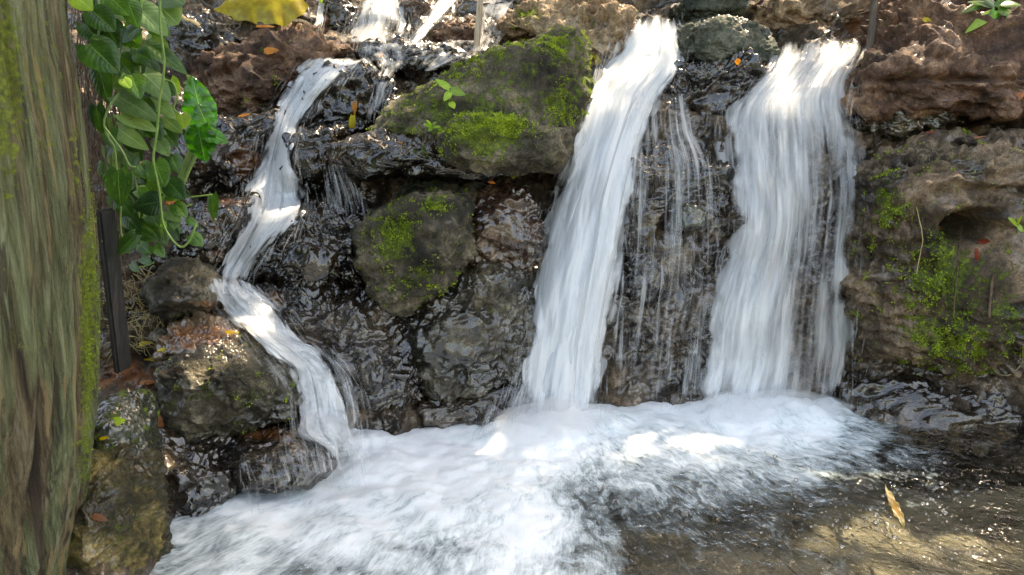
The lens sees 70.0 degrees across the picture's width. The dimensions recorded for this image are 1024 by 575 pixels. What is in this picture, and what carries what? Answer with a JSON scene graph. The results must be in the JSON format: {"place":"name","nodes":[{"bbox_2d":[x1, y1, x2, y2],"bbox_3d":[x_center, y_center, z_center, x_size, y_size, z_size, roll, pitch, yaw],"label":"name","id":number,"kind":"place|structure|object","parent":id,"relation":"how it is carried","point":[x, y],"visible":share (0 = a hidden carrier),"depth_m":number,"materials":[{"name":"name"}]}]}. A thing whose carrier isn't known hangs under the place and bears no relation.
{"place":"outdoors","nodes":[
{"label":"outdoors","id":0,"kind":"place"},
{"bbox_2d":[0,0,104,574],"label":"tree trunk","id":1,"kind":"object","parent":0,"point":[50,314],"visible":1,"depth_m":1.23,"materials":[{"name":"brown plant"}]},
{"bbox_2d":[68,0,218,271],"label":"vine","id":2,"kind":"object","parent":1,"relation":"hanging from","point":[145,89],"visible":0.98,"depth_m":1.80,"materials":[{"name":"green plant"}]},
{"bbox_2d":[183,75,195,87],"bbox_3d":[-1.163,-0.745,2.649,0.052,0.048,0.026,0,12,0],"label":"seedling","id":3,"kind":"object","parent":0,"point":[188,78],"visible":0.38,"depth_m":2.65,"materials":[{"name":"green plant"}]},
{"bbox_2d":[66,0,1023,574],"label":"rocky slope","id":4,"kind":"structure","parent":0,"point":[640,356],"depth_m":2.58,"materials":[{"name":"grey stone"}]},
{"bbox_2d":[67,0,127,327],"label":"hanging roots","id":5,"kind":"object","parent":4,"relation":"hanging from","point":[87,91],"visible":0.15,"depth_m":1.89,"materials":[{"name":"brown plant"}]},
{"bbox_2d":[96,208,131,373],"bbox_3d":[-0.999,0.010,1.837,0.015,0.414,0.070,0,12,0],"label":"wooden post","id":6,"kind":"object","parent":4,"relation":"on","point":[114,290],"visible":0.98,"depth_m":1.82,"materials":[{"name":"brown wood"}]},
{"bbox_2d":[93,388,162,451],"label":"boulder","id":7,"kind":"object","parent":4,"relation":"on","point":[138,410],"visible":0.53,"depth_m":1.70,"materials":[{"name":"grey stone"}]},
{"bbox_2d":[112,417,125,425],"bbox_3d":[-0.885,0.301,1.643,0.034,0.020,0.008,0,12,0],"label":"fallen leaf","id":8,"kind":"object","parent":7,"relation":"on","point":[118,421],"visible":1,"depth_m":1.64,"materials":[{"name":"green plant"}]},
{"bbox_2d":[101,265,175,362],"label":"plant litter","id":9,"kind":"object","parent":4,"relation":"on","point":[142,318],"visible":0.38,"depth_m":2.18,"materials":[{"name":"brown plant"}]},
{"bbox_2d":[139,341,151,346],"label":"fallen leaf","id":10,"kind":"object","parent":4,"relation":"on","point":[145,342],"visible":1,"depth_m":2.13,"materials":[{"name":"yellow plant"}]},
{"bbox_2d":[139,380,154,384],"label":"fallen leaf","id":11,"kind":"object","parent":4,"relation":"on","point":[147,382],"visible":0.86,"depth_m":2.04,"materials":[{"name":"brown plant"}]},
{"bbox_2d":[153,310,245,366],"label":"boulder","id":12,"kind":"object","parent":4,"relation":"on","point":[187,334],"visible":0.54,"depth_m":2.06,"materials":[{"name":"brown stone"}]},
{"bbox_2d":[147,327,166,341],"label":"boulder","id":13,"kind":"object","parent":12,"relation":"on","point":[155,335],"visible":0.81,"depth_m":2.07,"materials":[{"name":"grey stone"}]},
{"bbox_2d":[139,256,222,319],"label":"boulder","id":14,"kind":"object","parent":12,"relation":"on","point":[175,287],"visible":0.95,"depth_m":2.11,"materials":[{"name":"grey stone"}]},
{"bbox_2d":[226,331,239,333],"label":"fallen leaf","id":15,"kind":"object","parent":12,"relation":"on","point":[229,332],"visible":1,"depth_m":2.05,"materials":[{"name":"yellow plant"}]},
{"bbox_2d":[158,420,241,537],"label":"boulder","id":16,"kind":"object","parent":4,"relation":"on","point":[199,478],"visible":0.38,"depth_m":1.86,"materials":[{"name":"grey stone"}]},
{"bbox_2d":[157,415,163,426],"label":"fallen leaf","id":17,"kind":"object","parent":16,"relation":"on","point":[160,422],"visible":0.3,"depth_m":1.93,"materials":[{"name":"brown plant"}]},
{"bbox_2d":[153,325,302,443],"bbox_3d":[-0.793,0.260,2.074,0.405,0.308,0.399,0,12,0],"label":"boulder","id":18,"kind":"object","parent":16,"relation":"on","point":[244,383],"visible":0.79,"depth_m":1.94,"materials":[{"name":"grey stone"}]},
{"bbox_2d":[178,76,228,184],"bbox_3d":[-0.840,-0.407,1.952,0.199,0.307,0.112,0,12,0],"label":"broad leaved plant","id":19,"kind":"object","parent":4,"relation":"on","point":[203,137],"visible":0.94,"depth_m":1.92,"materials":[{"name":"green plant"}]},
{"bbox_2d":[169,192,262,269],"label":"boulder","id":20,"kind":"object","parent":4,"relation":"on","point":[220,232],"visible":0.51,"depth_m":2.28,"materials":[{"name":"grey stone"}]},
{"bbox_2d":[163,105,285,200],"bbox_3d":[-1.000,-0.468,2.581,0.407,0.345,0.444,0,12,0],"label":"boulder","id":21,"kind":"object","parent":4,"relation":"on","point":[233,165],"visible":0.62,"depth_m":2.47,"materials":[{"name":"grey stone"}]},
{"bbox_2d":[187,22,353,113],"bbox_3d":[-0.962,-0.838,2.893,0.649,0.492,0.577,-11,16,-41],"label":"boulder","id":22,"kind":"object","parent":4,"relation":"on","point":[246,73],"visible":0.61,"depth_m":2.67,"materials":[{"name":"brown stone"}]},
{"bbox_2d":[164,10,242,53],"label":"boulder","id":23,"kind":"object","parent":22,"relation":"on","point":[212,31],"visible":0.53,"depth_m":2.72,"materials":[{"name":"grey stone"}]},
{"bbox_2d":[182,14,200,26],"bbox_3d":[-1.029,-0.881,2.317,0.075,0.107,0.012,0,12,0],"label":"fallen leaf","id":24,"kind":"object","parent":23,"relation":"on","point":[196,23],"visible":0.66,"depth_m":2.32,"materials":[{"name":"beige plant"}]},
{"bbox_2d":[214,0,308,25],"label":"fallen leaf","id":25,"kind":"object","parent":22,"relation":"on","point":[283,12],"visible":1,"depth_m":2.87,"materials":[{"name":"yellow plant"}]},
{"bbox_2d":[256,25,273,27],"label":"fallen leaf","id":26,"kind":"object","parent":22,"relation":"on","point":[260,26],"visible":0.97,"depth_m":2.86,"materials":[{"name":"orange plant"}]},
{"bbox_2d":[264,47,278,53],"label":"fallen leaf","id":27,"kind":"object","parent":22,"relation":"on","point":[269,50],"visible":1,"depth_m":2.63,"materials":[{"name":"orange plant"}]},
{"bbox_2d":[316,1,323,25],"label":"cascade","id":28,"kind":"object","parent":22,"relation":"on","point":[319,19],"visible":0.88,"depth_m":3.08,"materials":[{"name":"liquid"}]},
{"bbox_2d":[292,18,311,25],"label":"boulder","id":29,"kind":"object","parent":4,"relation":"on","point":[295,21],"visible":0.16,"depth_m":2.99,"materials":[{"name":"stone"}]},
{"bbox_2d":[279,122,352,200],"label":"boulder","id":30,"kind":"object","parent":4,"relation":"on","point":[316,175],"visible":0.73,"depth_m":2.44,"materials":[{"name":"grey stone"}]},
{"bbox_2d":[297,58,400,133],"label":"boulder","id":31,"kind":"object","parent":30,"relation":"on","point":[331,105],"visible":0.56,"depth_m":2.58,"materials":[{"name":"grey stone"}]},
{"bbox_2d":[222,58,357,279],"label":"cascade","id":32,"kind":"object","parent":31,"relation":"on","point":[274,187],"visible":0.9,"depth_m":2.46,"materials":[{"name":"liquid"}]},
{"bbox_2d":[349,114,355,127],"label":"fallen leaf","id":33,"kind":"object","parent":31,"relation":"on","point":[352,120],"visible":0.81,"depth_m":2.56,"materials":[{"name":"yellow plant"}]},
{"bbox_2d":[352,101,356,114],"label":"fallen leaf","id":34,"kind":"object","parent":31,"relation":"on","point":[354,106],"visible":1,"depth_m":2.55,"materials":[{"name":"orange plant"}]},
{"bbox_2d":[322,0,358,32],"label":"boulder","id":35,"kind":"object","parent":4,"relation":"on","point":[337,10],"visible":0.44,"depth_m":3.09,"materials":[{"name":"grey stone"}]},
{"bbox_2d":[353,34,470,79],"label":"boulder","id":36,"kind":"object","parent":4,"relation":"on","point":[405,53],"visible":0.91,"depth_m":2.81,"materials":[{"name":"grey stone"}]},
{"bbox_2d":[351,0,404,41],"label":"cascade","id":37,"kind":"object","parent":36,"relation":"on","point":[381,8],"visible":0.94,"depth_m":3.13,"materials":[{"name":"liquid"}]},
{"bbox_2d":[473,0,482,51],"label":"bamboo stake","id":38,"kind":"object","parent":36,"relation":"on","point":[478,26],"visible":1,"depth_m":2.86,"materials":[{"name":"beige wood"}]},
{"bbox_2d":[399,0,432,17],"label":"boulder","id":39,"kind":"object","parent":4,"relation":"on","point":[413,8],"visible":0.73,"depth_m":3.19,"materials":[{"name":"stone"}]},
{"bbox_2d":[413,0,454,42],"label":"cascade","id":40,"kind":"object","parent":4,"relation":"on","point":[435,16],"visible":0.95,"depth_m":3.16,"materials":[{"name":"liquid"}]},
{"bbox_2d":[397,178,486,197],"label":"boulder","id":41,"kind":"object","parent":4,"relation":"on","point":[411,185],"visible":0.1,"depth_m":2.51,"materials":[{"name":"black stone"}]},
{"bbox_2d":[327,128,503,184],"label":"boulder","id":42,"kind":"object","parent":41,"relation":"on","point":[377,153],"visible":0.81,"depth_m":2.27,"materials":[{"name":"grey stone"}]},
{"bbox_2d":[423,120,441,131],"bbox_3d":[-0.244,-0.505,2.282,0.062,0.036,0.025,1,12,7],"label":"seedling","id":43,"kind":"object","parent":42,"relation":"on","point":[429,125],"visible":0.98,"depth_m":2.28,"materials":[{"name":"green plant"}]},
{"bbox_2d":[366,24,595,142],"bbox_3d":[-0.098,-0.665,2.538,0.786,0.486,0.572,0,12,0],"label":"boulder","id":44,"kind":"object","parent":42,"relation":"on","point":[544,79],"visible":0.63,"depth_m":2.37,"materials":[{"name":"green stone"}]},
{"bbox_2d":[376,43,467,70],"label":"cascade","id":45,"kind":"object","parent":44,"relation":"on","point":[393,45],"visible":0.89,"depth_m":2.78,"materials":[{"name":"liquid"}]},
{"bbox_2d":[435,79,464,108],"bbox_3d":[-0.191,-0.605,2.286,0.094,0.091,0.029,4,13,19],"label":"seedling","id":46,"kind":"object","parent":44,"relation":"on","point":[455,91],"visible":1,"depth_m":2.28,"materials":[{"name":"green plant"}]},
{"bbox_2d":[436,109,574,178],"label":"boulder","id":47,"kind":"object","parent":42,"relation":"on","point":[512,145],"visible":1,"depth_m":2.17,"materials":[{"name":"green stone"}]},
{"bbox_2d":[432,14,481,48],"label":"boulder","id":48,"kind":"object","parent":4,"relation":"on","point":[459,30],"visible":0.67,"depth_m":3.03,"materials":[{"name":"brown stone"}]},
{"bbox_2d":[413,383,532,428],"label":"boulder","id":49,"kind":"object","parent":4,"relation":"on","point":[506,401],"visible":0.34,"depth_m":2.38,"materials":[{"name":"grey stone"}]},
{"bbox_2d":[403,261,540,402],"bbox_3d":[-0.165,0.135,2.484,0.558,0.480,0.429,0,12,0],"label":"boulder","id":50,"kind":"object","parent":49,"relation":"on","point":[471,333],"visible":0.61,"depth_m":2.35,"materials":[{"name":"grey stone"}]},
{"bbox_2d":[466,178,547,272],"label":"boulder","id":51,"kind":"object","parent":50,"relation":"on","point":[509,227],"visible":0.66,"depth_m":2.40,"materials":[{"name":"grey stone"}]},
{"bbox_2d":[480,0,506,49],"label":"cascade","id":52,"kind":"object","parent":4,"relation":"on","point":[500,12],"visible":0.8,"depth_m":3.19,"materials":[{"name":"liquid"}]},
{"bbox_2d":[496,0,637,67],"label":"boulder","id":53,"kind":"object","parent":4,"relation":"on","point":[608,26],"visible":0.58,"depth_m":2.81,"materials":[{"name":"stone"}]},
{"bbox_2d":[594,54,600,65],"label":"fallen leaf","id":54,"kind":"object","parent":53,"relation":"on","point":[597,60],"visible":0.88,"depth_m":2.82,"materials":[{"name":"yellow plant"}]},
{"bbox_2d":[522,19,683,412],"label":"waterfall","id":55,"kind":"structure","parent":4,"relation":"on","point":[573,286],"depth_m":2.45,"materials":[{"name":"liquid"}]},
{"bbox_2d":[636,101,697,296],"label":"cascade","id":56,"kind":"object","parent":4,"relation":"on","point":[686,128],"visible":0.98,"depth_m":2.53,"materials":[{"name":"liquid"}]},
{"bbox_2d":[613,143,739,371],"bbox_3d":[0.581,-0.026,2.697,0.504,0.991,0.360,0,12,0],"label":"boulder","id":57,"kind":"object","parent":4,"relation":"on","point":[661,258],"visible":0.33,"depth_m":2.54,"materials":[{"name":"grey stone"}]},
{"bbox_2d":[672,203,706,230],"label":"boulder","id":58,"kind":"object","parent":57,"relation":"on","point":[689,216],"visible":1,"depth_m":2.47,"materials":[{"name":"grey stone"}]},
{"bbox_2d":[662,47,773,145],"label":"boulder","id":59,"kind":"object","parent":57,"relation":"on","point":[691,83],"visible":0.52,"depth_m":2.65,"materials":[{"name":"grey stone"}]},
{"bbox_2d":[676,14,780,62],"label":"boulder","id":60,"kind":"object","parent":59,"relation":"on","point":[721,37],"visible":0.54,"depth_m":2.71,"materials":[{"name":"grey stone"}]},
{"bbox_2d":[672,0,749,24],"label":"boulder","id":61,"kind":"object","parent":60,"relation":"on","point":[683,11],"visible":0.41,"depth_m":2.88,"materials":[{"name":"grey stone"}]},
{"bbox_2d":[707,41,856,399],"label":"waterfall","id":62,"kind":"structure","parent":4,"relation":"on","point":[801,92],"depth_m":2.53,"materials":[{"name":"liquid"}]},
{"bbox_2d":[748,0,880,30],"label":"boulder","id":63,"kind":"object","parent":4,"relation":"on","point":[784,14],"visible":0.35,"depth_m":2.90,"materials":[{"name":"brown stone"}]},
{"bbox_2d":[751,0,774,16],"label":"boulder","id":64,"kind":"object","parent":63,"relation":"on","point":[760,3],"visible":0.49,"depth_m":2.92,"materials":[{"name":"stone"}]},
{"bbox_2d":[837,80,966,140],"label":"boulder","id":65,"kind":"object","parent":4,"relation":"on","point":[900,125],"visible":0.37,"depth_m":2.51,"materials":[{"name":"grey stone"}]},
{"bbox_2d":[829,370,1023,459],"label":"boulder","id":66,"kind":"object","parent":4,"relation":"on","point":[916,403],"visible":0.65,"depth_m":2.43,"materials":[{"name":"grey stone"}]},
{"bbox_2d":[833,126,1023,380],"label":"boulder","id":67,"kind":"object","parent":66,"relation":"on","point":[897,309],"visible":0.96,"depth_m":2.36,"materials":[{"name":"stone"}]},
{"bbox_2d":[902,138,914,213],"bbox_3d":[1.304,-0.375,2.427,0.017,0.232,0.345,4,13,19],"label":"root","id":68,"kind":"object","parent":67,"relation":"attached to","point":[911,182],"visible":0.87,"depth_m":2.30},
{"bbox_2d":[916,206,922,273],"bbox_3d":[1.286,-0.149,2.318,0.031,0.215,0.017,5,13,23],"label":"root","id":69,"kind":"object","parent":67,"relation":"attached to","point":[922,239],"visible":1,"depth_m":2.31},
{"bbox_2d":[953,222,962,317],"bbox_3d":[1.470,-0.063,2.415,0.009,0.287,0.217,7,14,28],"label":"root","id":70,"kind":"object","parent":67,"relation":"attached to","point":[957,271],"visible":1,"depth_m":2.35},
{"bbox_2d":[955,136,977,147],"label":"stone","id":71,"kind":"object","parent":67,"relation":"on","point":[969,141],"visible":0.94,"depth_m":2.34,"materials":[{"name":"grey stone"}]},
{"bbox_2d":[974,248,979,259],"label":"fallen leaf","id":72,"kind":"object","parent":67,"relation":"on","point":[976,254],"visible":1,"depth_m":2.33,"materials":[{"name":"red plant"}]},
{"bbox_2d":[978,239,989,243],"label":"fallen leaf","id":73,"kind":"object","parent":67,"relation":"on","point":[982,241],"visible":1,"depth_m":2.36,"materials":[{"name":"red plant"}]},
{"bbox_2d":[988,274,993,317],"bbox_3d":[1.513,0.027,2.312,0.013,0.140,0.016,2,12,7],"label":"root","id":74,"kind":"object","parent":67,"relation":"attached to","point":[990,295],"visible":1,"depth_m":2.31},
{"bbox_2d":[989,345,1023,375],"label":"root","id":75,"kind":"object","parent":67,"relation":"attached to","point":[1018,367],"visible":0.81,"depth_m":2.40,"materials":[{"name":"brown wood"}]},
{"bbox_2d":[1008,216,1023,233],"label":"seedling","id":76,"kind":"object","parent":67,"relation":"on","point":[1015,223],"visible":1,"depth_m":2.27,"materials":[{"name":"green plant"}]},
{"bbox_2d":[836,0,1023,128],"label":"boulder","id":77,"kind":"object","parent":4,"relation":"on","point":[917,66],"visible":0.85,"depth_m":2.41,"materials":[{"name":"brown stone"}]},
{"bbox_2d":[866,0,877,50],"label":"wooden stick","id":78,"kind":"object","parent":77,"relation":"on","point":[872,23],"visible":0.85,"depth_m":2.57,"materials":[{"name":"grey wood"}]},
{"bbox_2d":[922,17,931,21],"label":"fallen leaf","id":79,"kind":"object","parent":77,"relation":"on","point":[925,19],"visible":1,"depth_m":2.46,"materials":[{"name":"yellow plant"}]},
{"bbox_2d":[960,0,1020,32],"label":"leafy plant","id":80,"kind":"object","parent":77,"relation":"on","point":[1004,8],"visible":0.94,"depth_m":2.40,"materials":[{"name":"green plant"}]},
{"bbox_2d":[1015,91,1023,99],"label":"fallen leaf","id":81,"kind":"object","parent":77,"relation":"on","point":[1020,95],"visible":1,"depth_m":2.37,"materials":[{"name":"orange plant"}]},
{"bbox_2d":[154,392,1023,574],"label":"pool water","id":82,"kind":"structure","parent":0,"point":[484,493],"depth_m":2.02,"materials":[{"name":"white liquid"}]},
{"bbox_2d":[66,441,177,574],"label":"boulder","id":83,"kind":"object","parent":82,"relation":"in","point":[127,494],"visible":0.78,"depth_m":1.56,"materials":[{"name":"brown stone"}]},
{"bbox_2d":[91,513,107,521],"bbox_3d":[-0.834,0.466,1.478,0.031,0.016,0.014,0,12,0],"label":"fallen leaf","id":84,"kind":"object","parent":83,"relation":"on","point":[98,517],"visible":1,"depth_m":1.48,"materials":[{"name":"brown plant"}]},
{"bbox_2d":[209,279,353,456],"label":"cascade","id":85,"kind":"object","parent":82,"relation":"on","point":[322,412],"visible":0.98,"depth_m":2.12,"materials":[{"name":"white liquid"}]},
{"bbox_2d":[222,413,345,493],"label":"boulder","id":86,"kind":"object","parent":82,"relation":"on","point":[277,458],"visible":0.68,"depth_m":1.93,"materials":[{"name":"grey stone"}]},
{"bbox_2d":[331,432,339,468],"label":"cascade","id":87,"kind":"object","parent":82,"relation":"on","point":[335,446],"visible":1,"depth_m":1.95,"materials":[{"name":"liquid"}]},
{"bbox_2d":[252,274,422,411],"bbox_3d":[-0.564,0.193,2.391,0.569,0.510,0.415,4,13,19],"label":"boulder","id":88,"kind":"object","parent":82,"relation":"on","point":[356,338],"visible":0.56,"depth_m":2.24,"materials":[{"name":"grey stone"}]},
{"bbox_2d":[249,198,367,288],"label":"boulder","id":89,"kind":"object","parent":88,"relation":"on","point":[313,245],"visible":0.68,"depth_m":2.26,"materials":[{"name":"grey stone"}]},
{"bbox_2d":[350,183,477,316],"bbox_3d":[-0.315,-0.128,2.366,0.415,0.404,0.456,0,12,0],"label":"boulder","id":90,"kind":"object","parent":88,"relation":"on","point":[414,250],"visible":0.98,"depth_m":2.20,"materials":[{"name":"stone"}]},
{"bbox_2d":[734,450,988,566],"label":"bubbles","id":91,"kind":"object","parent":82,"relation":"on","point":[882,502],"visible":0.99,"depth_m":1.93,"materials":[{"name":"liquid"}]},
{"bbox_2d":[885,484,904,527],"bbox_3d":[0.980,0.557,1.873,0.023,0.022,0.195,3,12,15],"label":"fallen leaf","id":92,"kind":"object","parent":82,"relation":"on","point":[895,506],"visible":1,"depth_m":1.86,"materials":[{"name":"plant"}]},
{"bbox_2d":[268,471,1023,574],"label":"pool bed","id":93,"kind":"object","parent":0,"point":[679,549],"visible":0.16,"depth_m":2.12,"materials":[{"name":"stone"}]}
]}

